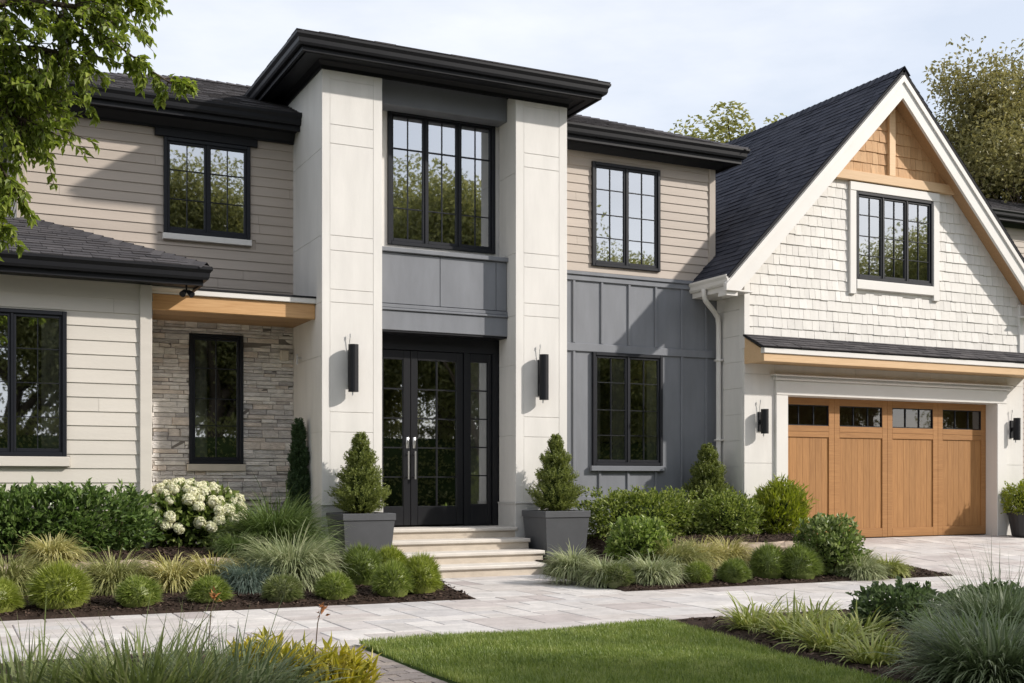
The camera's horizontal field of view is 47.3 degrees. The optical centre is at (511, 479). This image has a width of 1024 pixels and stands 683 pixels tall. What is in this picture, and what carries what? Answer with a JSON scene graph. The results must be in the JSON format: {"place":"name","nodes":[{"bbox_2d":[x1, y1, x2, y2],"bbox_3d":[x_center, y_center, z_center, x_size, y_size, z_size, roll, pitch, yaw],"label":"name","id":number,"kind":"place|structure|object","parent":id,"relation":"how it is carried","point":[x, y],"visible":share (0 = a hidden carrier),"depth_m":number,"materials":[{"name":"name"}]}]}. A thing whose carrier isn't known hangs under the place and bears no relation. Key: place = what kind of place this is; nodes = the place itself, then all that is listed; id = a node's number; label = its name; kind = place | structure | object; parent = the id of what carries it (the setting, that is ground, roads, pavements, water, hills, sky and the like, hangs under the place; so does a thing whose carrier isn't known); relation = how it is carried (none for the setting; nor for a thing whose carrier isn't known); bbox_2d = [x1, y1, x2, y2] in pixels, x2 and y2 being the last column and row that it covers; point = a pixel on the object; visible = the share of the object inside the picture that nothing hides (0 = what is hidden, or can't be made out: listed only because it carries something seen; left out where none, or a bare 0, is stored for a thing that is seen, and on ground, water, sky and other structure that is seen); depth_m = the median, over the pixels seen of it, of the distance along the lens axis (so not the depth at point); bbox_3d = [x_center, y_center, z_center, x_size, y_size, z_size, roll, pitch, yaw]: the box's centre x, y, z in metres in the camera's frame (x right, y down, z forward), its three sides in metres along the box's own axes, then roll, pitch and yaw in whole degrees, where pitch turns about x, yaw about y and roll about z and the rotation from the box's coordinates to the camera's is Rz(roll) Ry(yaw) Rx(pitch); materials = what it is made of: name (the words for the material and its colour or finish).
{"place":"outdoors","nodes":[
{"label":"outdoors","id":0,"kind":"place"},
{"bbox_2d":[0,651,222,680],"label":"planting bed","id":1,"kind":"object","parent":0,"point":[78,660],"visible":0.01,"depth_m":7.83,"materials":[{"name":"soil"}]},
{"bbox_2d":[0,589,154,682],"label":"tall grass","id":2,"kind":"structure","parent":1,"relation":"on","point":[11,669],"depth_m":5.49,"materials":[{"name":"green plant"}]},
{"bbox_2d":[0,573,292,682],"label":"tall grass","id":3,"kind":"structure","parent":1,"relation":"on","point":[156,675],"depth_m":5.32,"materials":[{"name":"green plant"}]},
{"bbox_2d":[208,586,222,640],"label":"flower stalk","id":4,"kind":"object","parent":1,"relation":"on","point":[214,596],"visible":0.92,"depth_m":6.29,"materials":[{"name":"brown plant"}]},
{"bbox_2d":[97,598,358,682],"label":"tall grass","id":5,"kind":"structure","parent":1,"relation":"on","point":[258,674],"depth_m":5.59,"materials":[{"name":"green plant"}]},
{"bbox_2d":[226,626,332,681],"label":"golden plant","id":6,"kind":"object","parent":1,"relation":"on","point":[284,649],"visible":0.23,"depth_m":6.09,"materials":[{"name":"yellow plant"}]},
{"bbox_2d":[315,602,329,654],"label":"flower stalk","id":7,"kind":"object","parent":1,"relation":"on","point":[322,607],"visible":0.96,"depth_m":6.14,"materials":[{"name":"brown plant"}]},
{"bbox_2d":[291,631,384,682],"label":"golden plant","id":8,"kind":"object","parent":1,"relation":"on","point":[351,661],"visible":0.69,"depth_m":6.07,"materials":[{"name":"yellow plant"}]},
{"bbox_2d":[281,646,447,682],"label":"path","id":9,"kind":"structure","parent":0,"point":[394,672],"depth_m":7.63,"materials":[{"name":"stone"}]},
{"bbox_2d":[0,531,948,682],"bbox_3d":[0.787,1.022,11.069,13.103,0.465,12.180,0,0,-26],"label":"mulch","id":10,"kind":"object","parent":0,"point":[376,595],"visible":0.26,"depth_m":11.93,"materials":[{"name":"brown soil"}]},
{"bbox_2d":[0,576,29,612],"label":"grass mound","id":11,"kind":"object","parent":10,"relation":"on","point":[11,597],"depth_m":10.61,"materials":[{"name":"green plant"}]},
{"bbox_2d":[0,539,57,597],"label":"fountain grass","id":12,"kind":"object","parent":10,"relation":"on","point":[15,574],"depth_m":11.54,"materials":[{"name":"green plant"}]},
{"bbox_2d":[14,531,99,567],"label":"fountain grass","id":13,"kind":"object","parent":10,"relation":"on","point":[58,549],"depth_m":12.12,"materials":[{"name":"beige plant"}]},
{"bbox_2d":[22,556,93,609],"bbox_3d":[-4.238,1.027,10.954,0.706,0.657,0.700,0,0,-26],"label":"grass mound","id":14,"kind":"object","parent":10,"relation":"on","point":[69,585],"depth_m":10.81,"materials":[{"name":"green plant"}]},
{"bbox_2d":[38,561,97,573],"bbox_3d":[-4.591,0.988,12.200,0.696,0.284,0.276,0,0,-22],"label":"edging stone","id":15,"kind":"object","parent":10,"relation":"on","point":[75,565],"visible":0.16,"depth_m":12.15,"materials":[{"name":"beige stone"}]},
{"bbox_2d":[0,476,165,554],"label":"hedge","id":16,"kind":"object","parent":10,"relation":"on","point":[20,516],"visible":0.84,"depth_m":13.37,"materials":[{"name":"green plant"}]},
{"bbox_2d":[67,544,166,595],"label":"fountain grass","id":17,"kind":"object","parent":10,"relation":"on","point":[105,576],"depth_m":11.79,"materials":[{"name":"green plant"}]},
{"bbox_2d":[115,559,160,577],"bbox_3d":[-4.050,0.991,12.518,0.652,0.290,0.276,0,0,-18],"label":"edging stone","id":18,"kind":"object","parent":10,"relation":"on","point":[142,563],"visible":0.17,"depth_m":12.46,"materials":[{"name":"beige stone"}]},
{"bbox_2d":[113,573,165,607],"bbox_3d":[-3.589,1.091,11.212,0.539,0.430,0.525,0,0,-41],"label":"grass mound","id":19,"kind":"object","parent":10,"relation":"on","point":[135,591],"depth_m":11.09,"materials":[{"name":"green plant"}]},
{"bbox_2d":[135,550,221,593],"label":"striped grass","id":20,"kind":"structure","parent":10,"relation":"on","point":[172,574],"depth_m":12.06,"materials":[{"name":"beige plant"}]},
{"bbox_2d":[143,477,247,547],"bbox_3d":[-4.059,0.450,14.774,1.478,0.984,1.192,0,0,-26],"label":"hydrangea","id":21,"kind":"object","parent":10,"relation":"on","point":[186,508],"visible":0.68,"depth_m":14.41,"materials":[{"name":"white plant"}]},
{"bbox_2d":[184,571,234,602],"bbox_3d":[-2.972,1.097,11.477,0.508,0.404,0.511,0,0,42],"label":"grass mound","id":22,"kind":"object","parent":10,"relation":"on","point":[200,590],"depth_m":11.38,"materials":[{"name":"green plant"}]},
{"bbox_2d":[170,551,249,586],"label":"striped grass","id":23,"kind":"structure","parent":10,"relation":"on","point":[211,566],"depth_m":12.35,"materials":[{"name":"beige plant"}]},
{"bbox_2d":[185,557,236,565],"bbox_3d":[-3.266,0.993,12.868,0.698,0.290,0.274,0,0,-34],"label":"edging stone","id":24,"kind":"object","parent":10,"relation":"on","point":[218,558],"visible":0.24,"depth_m":12.80,"materials":[{"name":"beige stone"}]},
{"bbox_2d":[205,528,265,562],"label":"fountain grass","id":25,"kind":"object","parent":10,"relation":"on","point":[223,547],"depth_m":13.08,"materials":[{"name":"green plant"}]},
{"bbox_2d":[203,555,290,594],"bbox_3d":[-2.780,1.078,12.305,1.012,0.645,1.035,0,0,33],"label":"blue fescue","id":26,"kind":"object","parent":10,"relation":"on","point":[247,581],"visible":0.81,"depth_m":12.11,"materials":[{"name":"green plant"}]},
{"bbox_2d":[199,472,359,553],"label":"fountain grass","id":27,"kind":"object","parent":10,"relation":"on","point":[262,522],"depth_m":13.61,"materials":[{"name":"green plant"}]},
{"bbox_2d":[259,572,305,602],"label":"grass mound","id":28,"kind":"object","parent":10,"relation":"on","point":[276,588],"depth_m":11.60,"materials":[{"name":"green plant"}]},
{"bbox_2d":[226,517,356,591],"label":"striped grass","id":29,"kind":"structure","parent":10,"relation":"on","point":[307,566],"depth_m":12.55,"materials":[{"name":"green plant"}]},
{"bbox_2d":[281,417,311,525],"bbox_3d":[-2.904,0.010,15.970,0.450,1.740,0.485,0,0,-42],"label":"cypress","id":30,"kind":"object","parent":10,"relation":"on","point":[298,477],"visible":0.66,"depth_m":15.89,"materials":[{"name":"green plant"}]},
{"bbox_2d":[312,569,358,599],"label":"grass mound","id":31,"kind":"object","parent":10,"relation":"on","point":[334,585],"depth_m":11.83,"materials":[{"name":"green plant"}]},
{"bbox_2d":[326,512,395,557],"bbox_3d":[-1.979,0.780,15.286,0.710,0.700,0.730,0,0,-26],"label":"planter","id":32,"kind":"object","parent":10,"relation":"on","point":[376,529],"visible":0.69,"depth_m":15.00,"materials":[{"name":"concrete"}]},
{"bbox_2d":[324,431,391,513],"bbox_3d":[-1.981,-0.061,15.294,0.894,1.163,0.904,0,0,20],"label":"conifer","id":33,"kind":"object","parent":32,"relation":"on","point":[359,491],"visible":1,"depth_m":15.15,"materials":[{"name":"green plant"}]},
{"bbox_2d":[338,540,383,584],"bbox_3d":[-1.677,0.977,12.889,0.615,0.672,0.591,0,0,20],"label":"grass mound","id":34,"kind":"object","parent":10,"relation":"on","point":[365,563],"depth_m":12.74,"materials":[{"name":"green plant"}]},
{"bbox_2d":[375,543,408,565],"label":"grass mound","id":35,"kind":"object","parent":10,"relation":"on","point":[389,552],"depth_m":13.13,"materials":[{"name":"green plant"}]},
{"bbox_2d":[370,557,418,596],"bbox_3d":[-1.242,1.065,12.241,0.531,0.553,0.535,0,0,12],"label":"grass mound","id":36,"kind":"object","parent":10,"relation":"on","point":[392,578],"depth_m":12.14,"materials":[{"name":"green plant"}]},
{"bbox_2d":[404,551,444,593],"bbox_3d":[-0.966,1.038,12.458,0.537,0.642,0.541,0,0,5],"label":"grass mound","id":37,"kind":"object","parent":10,"relation":"on","point":[426,572],"depth_m":12.34,"materials":[{"name":"green plant"}]},
{"bbox_2d":[12,534,984,654],"bbox_3d":[3.414,1.125,6.402,25.760,0.266,22.300,0,0,-26],"label":"paving bed","id":38,"kind":"object","parent":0,"point":[356,645],"visible":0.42,"depth_m":20.20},
{"bbox_2d":[0,574,1023,662],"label":"walkway","id":39,"kind":"structure","parent":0,"point":[515,602],"depth_m":10.87,"materials":[{"name":"grey concrete"}]},
{"bbox_2d":[392,525,546,577],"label":"stone steps","id":40,"kind":"structure","parent":39,"relation":"on","point":[476,551],"depth_m":15.78,"materials":[{"name":"stone"}]},
{"bbox_2d":[0,0,1023,141],"label":"sky","id":41,"kind":"structure","parent":0,"point":[664,62],"materials":[{"name":"white"}]},
{"bbox_2d":[358,617,910,682],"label":"lawn","id":42,"kind":"structure","parent":0,"point":[431,674],"depth_m":7.92,"materials":[{"name":"plant"}]},
{"bbox_2d":[536,531,951,591],"bbox_3d":[2.668,1.044,16.290,5.390,0.452,4.680,0,0,-26],"label":"planting bed","id":43,"kind":"object","parent":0,"point":[592,542],"visible":0.2,"depth_m":14.55,"materials":[{"name":"soil"}]},
{"bbox_2d":[522,510,590,558],"bbox_3d":[0.619,0.780,16.518,0.710,0.700,0.730,0,0,-26],"label":"planter","id":44,"kind":"object","parent":43,"relation":"on","point":[543,529],"visible":0.73,"depth_m":16.24,"materials":[{"name":"concrete"}]},
{"bbox_2d":[525,433,585,510],"bbox_3d":[0.623,-0.072,16.519,0.851,1.185,0.884,0,0,-22],"label":"conifer","id":45,"kind":"object","parent":44,"relation":"on","point":[556,485],"visible":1,"depth_m":16.39,"materials":[{"name":"green plant"}]},
{"bbox_2d":[531,542,603,585],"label":"striped grass","id":46,"kind":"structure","parent":43,"relation":"on","point":[564,566],"depth_m":13.96,"materials":[{"name":"green plant"}]},
{"bbox_2d":[567,553,632,588],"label":"striped grass","id":47,"kind":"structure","parent":43,"relation":"on","point":[594,574],"depth_m":13.60,"materials":[{"name":"green plant"}]},
{"bbox_2d":[600,562,636,588],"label":"grass mound","id":48,"kind":"object","parent":43,"relation":"on","point":[622,574],"depth_m":13.36,"materials":[{"name":"green plant"}]},
{"bbox_2d":[602,511,675,565],"bbox_3d":[1.617,0.794,14.831,0.925,0.821,0.976,0,0,18],"label":"bush","id":49,"kind":"object","parent":43,"relation":"on","point":[624,540],"visible":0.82,"depth_m":14.63,"materials":[{"name":"green plant"}]},
{"bbox_2d":[575,485,711,540],"bbox_3d":[1.966,0.506,17.403,2.287,0.906,1.097,0,0,-26],"label":"hedge","id":50,"kind":"object","parent":43,"relation":"on","point":[663,508],"visible":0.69,"depth_m":17.18,"materials":[{"name":"green plant"}]},
{"bbox_2d":[620,547,700,587],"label":"striped grass","id":51,"kind":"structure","parent":43,"relation":"on","point":[651,572],"depth_m":13.58,"materials":[{"name":"green plant"}]},
{"bbox_2d":[629,534,724,574],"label":"fountain grass","id":52,"kind":"object","parent":43,"relation":"on","point":[685,553],"depth_m":14.52,"materials":[{"name":"green plant"}]},
{"bbox_2d":[683,559,713,582],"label":"shrub","id":53,"kind":"object","parent":43,"relation":"on","point":[698,570],"depth_m":13.73,"materials":[{"name":"green plant"}]},
{"bbox_2d":[672,529,735,568],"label":"golden grass","id":54,"kind":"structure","parent":43,"relation":"on","point":[719,556],"depth_m":15.07,"materials":[{"name":"beige plant"}]},
{"bbox_2d":[682,442,737,528],"bbox_3d":[3.136,0.136,18.615,1.058,1.489,1.024,0,0,37],"label":"conifer","id":55,"kind":"object","parent":43,"relation":"on","point":[706,473],"visible":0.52,"depth_m":18.48,"materials":[{"name":"green plant"}]},
{"bbox_2d":[692,484,766,535],"bbox_3d":[3.271,0.506,17.756,1.309,0.898,1.058,0,0,-26],"label":"hedge","id":56,"kind":"object","parent":43,"relation":"on","point":[720,516],"visible":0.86,"depth_m":17.53,"materials":[{"name":"green plant"}]},
{"bbox_2d":[704,534,758,566],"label":"golden grass","id":57,"kind":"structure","parent":43,"relation":"on","point":[740,552],"depth_m":15.39,"materials":[{"name":"beige plant"}]},
{"bbox_2d":[715,556,752,582],"bbox_3d":[2.679,1.108,14.005,0.509,0.433,0.489,0,0,-25],"label":"shrub","id":58,"kind":"object","parent":43,"relation":"on","point":[734,571],"depth_m":13.89,"materials":[{"name":"green plant"}]},
{"bbox_2d":[732,542,764,555],"bbox_3d":[3.237,0.995,16.064,0.630,0.286,0.293,0,0,-19],"label":"edging stone","id":59,"kind":"object","parent":43,"relation":"on","point":[754,545],"visible":0.24,"depth_m":15.97,"materials":[{"name":"beige stone"}]},
{"bbox_2d":[748,540,788,578],"bbox_3d":[3.162,1.038,14.472,0.607,0.644,0.597,0,0,-32],"label":"grass mound","id":60,"kind":"object","parent":43,"relation":"on","point":[766,561],"depth_m":14.34,"materials":[{"name":"green plant"}]},
{"bbox_2d":[745,474,817,533],"bbox_3d":[4.182,0.459,18.210,1.132,1.192,1.098,0,0,-26],"label":"lime shrub","id":61,"kind":"object","parent":43,"relation":"on","point":[786,512],"visible":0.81,"depth_m":18.00,"materials":[{"name":"green plant"}]},
{"bbox_2d":[766,541,798,552],"bbox_3d":[3.804,0.994,16.361,0.683,0.287,0.283,0,0,-18],"label":"edging stone","id":62,"kind":"object","parent":43,"relation":"on","point":[784,544],"visible":0.3,"depth_m":16.25,"materials":[{"name":"beige stone"}]},
{"bbox_2d":[780,542,826,578],"bbox_3d":[3.531,1.051,14.476,0.686,0.642,0.659,0,0,-40],"label":"grass mound","id":63,"kind":"object","parent":43,"relation":"on","point":[802,561],"depth_m":14.32,"materials":[{"name":"green plant"}]},
{"bbox_2d":[791,512,872,576],"bbox_3d":[4.044,0.820,14.934,0.989,0.856,0.974,0,0,-26],"label":"bush","id":64,"kind":"object","parent":43,"relation":"on","point":[835,541],"visible":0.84,"depth_m":14.73,"materials":[{"name":"green plant"}]},
{"bbox_2d":[830,547,891,580],"bbox_3d":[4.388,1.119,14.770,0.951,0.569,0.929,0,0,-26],"label":"striped grass","id":65,"kind":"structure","parent":43,"relation":"on","point":[867,570],"depth_m":14.60,"materials":[{"name":"green plant"}]},
{"bbox_2d":[870,548,914,577],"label":"striped grass","id":66,"kind":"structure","parent":43,"relation":"on","point":[896,568],"depth_m":14.92,"materials":[{"name":"green plant"}]},
{"bbox_2d":[672,607,949,682],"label":"planting bed","id":67,"kind":"object","parent":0,"point":[744,635],"visible":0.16,"depth_m":8.52,"materials":[{"name":"soil"}]},
{"bbox_2d":[710,590,802,633],"bbox_3d":[2.006,1.047,9.559,0.847,0.383,0.792,0,0,-4],"label":"liriope","id":68,"kind":"object","parent":67,"relation":"on","point":[744,619],"visible":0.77,"depth_m":9.49,"materials":[{"name":"green plant"}]},
{"bbox_2d":[750,590,838,640],"bbox_3d":[2.181,1.058,8.995,0.854,0.391,0.777,0,0,40],"label":"liriope","id":69,"kind":"object","parent":67,"relation":"on","point":[774,629],"visible":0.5,"depth_m":9.00,"materials":[{"name":"green plant"}]},
{"bbox_2d":[757,593,851,632],"bbox_3d":[2.436,1.086,9.432,0.851,0.352,0.921,0,0,-26],"label":"liriope","id":70,"kind":"object","parent":67,"relation":"on","point":[820,612],"visible":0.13,"depth_m":9.50,"materials":[{"name":"green plant"}]},
{"bbox_2d":[768,610,893,653],"bbox_3d":[2.315,1.062,8.406,0.886,0.374,0.835,0,0,26],"label":"liriope","id":71,"kind":"object","parent":67,"relation":"on","point":[816,639],"visible":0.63,"depth_m":8.35,"materials":[{"name":"green plant"}]},
{"bbox_2d":[812,597,908,640],"bbox_3d":[2.645,1.077,8.936,0.856,0.350,0.819,0,0,4],"label":"liriope","id":72,"kind":"object","parent":67,"relation":"on","point":[868,624],"visible":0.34,"depth_m":8.88,"materials":[{"name":"green plant"}]},
{"bbox_2d":[821,624,916,668],"bbox_3d":[2.393,1.093,7.797,0.763,0.301,0.793,0,0,29],"label":"liriope","id":73,"kind":"object","parent":67,"relation":"on","point":[864,656],"visible":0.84,"depth_m":7.77,"materials":[{"name":"green plant"}]},
{"bbox_2d":[845,576,959,626],"bbox_3d":[3.367,1.054,9.965,1.011,0.438,0.983,0,0,14],"label":"ground cover plant","id":74,"kind":"object","parent":67,"relation":"on","point":[878,597],"visible":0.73,"depth_m":9.81,"materials":[{"name":"green plant"}]},
{"bbox_2d":[859,590,1023,682],"bbox_3d":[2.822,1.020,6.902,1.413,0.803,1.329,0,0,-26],"label":"blue grass","id":75,"kind":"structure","parent":67,"relation":"on","point":[986,654],"depth_m":6.75,"materials":[{"name":"green plant"}]},
{"bbox_2d":[906,538,1023,631],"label":"blue grass","id":76,"kind":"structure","parent":67,"relation":"on","point":[978,602],"depth_m":8.74,"materials":[{"name":"green plant"}]},
{"bbox_2d":[947,577,1023,608],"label":"grass","id":77,"kind":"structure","parent":67,"relation":"on","point":[1003,583],"depth_m":9.96,"materials":[{"name":"green plant"}]},
{"bbox_2d":[858,535,1023,582],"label":"driveway","id":78,"kind":"structure","parent":0,"point":[926,552],"depth_m":17.96,"materials":[{"name":"grey concrete"}]},
{"bbox_2d":[1007,511,1023,537],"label":"flower pot","id":79,"kind":"object","parent":78,"relation":"on","point":[1016,522],"visible":0.85,"depth_m":20.73,"materials":[{"name":"grey concrete"}]},
{"bbox_2d":[1000,479,1023,515],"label":"potted shrub","id":80,"kind":"object","parent":79,"relation":"in","point":[1016,495],"visible":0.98,"depth_m":20.80,"materials":[{"name":"green plant"}]},
{"label":"ground","id":81,"kind":"structure","parent":0,"visible":0},
{"bbox_2d":[0,0,197,261],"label":"tree","id":82,"kind":"object","parent":81,"relation":"on","point":[21,92],"visible":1,"depth_m":8.08,"materials":[{"name":"green plant"}]},
{"bbox_2d":[0,28,1023,549],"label":"house","id":83,"kind":"structure","parent":81,"relation":"on","point":[452,244],"depth_m":16.97,"materials":[{"name":"beige"}]},
{"bbox_2d":[0,308,69,466],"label":"window","id":84,"kind":"structure","parent":83,"relation":"in","point":[33,343],"depth_m":13.82,"materials":[{"name":"black glass"}]},
{"bbox_2d":[179,285,194,297],"bbox_3d":[-3.986,-2.319,14.336,0.189,0.162,0.101,0,0,-26],"label":"spotlight","id":85,"kind":"object","parent":83,"relation":"attached to","point":[190,293],"visible":0.9,"depth_m":14.32,"materials":[{"name":"black metal"}]},
{"bbox_2d":[162,136,251,246],"bbox_3d":[-4.233,-3.982,16.223,1.213,1.395,0.175,0,0,-26],"label":"window","id":86,"kind":"structure","parent":83,"relation":"in","point":[207,185],"depth_m":16.17,"materials":[{"name":"black glass"}]},
{"bbox_2d":[187,333,245,470],"bbox_3d":[-4.125,-1.071,16.276,0.805,1.897,0.175,0,0,-26],"label":"window","id":87,"kind":"structure","parent":83,"relation":"in","point":[215,360],"depth_m":16.25,"materials":[{"name":"black glass"}]},
{"bbox_2d":[280,350,288,360],"bbox_3d":[-3.235,-1.770,16.625,0.110,0.140,0.090,0,0,-26],"label":"junction box","id":88,"kind":"object","parent":83,"relation":"attached to","point":[284,355],"visible":1,"depth_m":16.59,"materials":[{"name":"plastic"}]},
{"bbox_2d":[296,354,301,364],"bbox_3d":[-2.973,-1.683,16.302,0.072,0.147,0.080,0,0,-26],"label":"wall spigot","id":89,"kind":"object","parent":83,"relation":"attached to","point":[297,357],"depth_m":16.28,"materials":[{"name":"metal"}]},
{"bbox_2d":[348,334,358,394],"bbox_3d":[-2.119,-1.538,15.550,0.136,0.825,0.198,0,0,-26],"label":"wall lamp","id":90,"kind":"object","parent":83,"relation":"attached to","point":[353,367],"visible":1,"depth_m":15.46,"materials":[{"name":"black metal"}]},
{"bbox_2d":[382,349,409,525],"bbox_3d":[-1.812,-0.600,16.471,0.822,2.490,0.118,0,0,-26],"label":"door","id":91,"kind":"structure","parent":83,"relation":"in","point":[402,512],"depth_m":16.62,"materials":[{"name":"black paint"}]},
{"bbox_2d":[410,351,462,524],"bbox_3d":[-1.070,-0.600,16.833,0.817,2.490,0.118,0,0,-26],"label":"door","id":92,"kind":"structure","parent":83,"relation":"in","point":[419,515],"depth_m":16.85,"materials":[{"name":"black paint"}]},
{"bbox_2d":[387,111,494,253],"bbox_3d":[-1.027,-4.277,16.895,1.675,1.905,0.155,0,0,-26],"label":"window","id":93,"kind":"structure","parent":83,"relation":"in","point":[441,172],"depth_m":16.85,"materials":[{"name":"black glass"}]},
{"bbox_2d":[538,345,548,402],"bbox_3d":[0.445,-1.528,16.804,0.136,0.845,0.198,0,0,-26],"label":"wall lamp","id":94,"kind":"object","parent":83,"relation":"attached to","point":[543,377],"visible":1,"depth_m":16.72,"materials":[{"name":"black metal"}]},
{"bbox_2d":[591,161,660,271],"bbox_3d":[1.784,-4.147,18.510,1.255,1.625,0.155,0,0,-26],"label":"window","id":95,"kind":"structure","parent":83,"relation":"in","point":[626,202],"depth_m":18.45,"materials":[{"name":"black glass"}]},
{"bbox_2d":[590,352,665,470],"bbox_3d":[1.814,-1.067,18.513,1.370,1.853,0.175,0,0,-26],"label":"window","id":96,"kind":"structure","parent":83,"relation":"in","point":[627,389],"depth_m":18.47,"materials":[{"name":"black glass"}]},
{"bbox_2d":[758,400,768,435],"bbox_3d":[4.011,-0.988,18.652,0.124,0.585,0.192,0,0,-26],"label":"wall lamp","id":97,"kind":"object","parent":83,"relation":"attached to","point":[763,421],"visible":1,"depth_m":18.58,"materials":[{"name":"black metal"}]},
{"bbox_2d":[788,397,985,537],"bbox_3d":[6.475,-0.190,20.240,4.729,2.356,0.070,0,0,-26],"label":"garage door","id":98,"kind":"structure","parent":83,"relation":"in","point":[903,469],"depth_m":20.29,"materials":[{"name":"brown wood"}]},
{"bbox_2d":[848,181,939,301],"bbox_3d":[6.529,-4.060,20.044,2.027,1.880,0.170,0,0,-26],"label":"window","id":99,"kind":"structure","parent":83,"relation":"in","point":[894,232],"depth_m":20.00,"materials":[{"name":"black glass"}]},
{"bbox_2d":[1010,410,1020,442],"bbox_3d":[9.104,-0.973,21.144,0.124,0.595,0.192,0,0,-26],"label":"wall lamp","id":100,"kind":"object","parent":83,"relation":"attached to","point":[1015,429],"visible":1,"depth_m":21.08,"materials":[{"name":"black metal"}]},
{"bbox_2d":[668,101,995,198],"bbox_3d":[8.601,-4.972,39.373,12.850,12.747,16.641,0,0,7],"label":"tree","id":101,"kind":"object","parent":81,"relation":"on","point":[727,130],"visible":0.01,"depth_m":33.90,"materials":[{"name":"green plant"}]},
{"bbox_2d":[921,34,1023,203],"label":"tree","id":102,"kind":"object","parent":81,"relation":"on","point":[987,141],"visible":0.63,"depth_m":31.79,"materials":[{"name":"green plant"}]}
]}

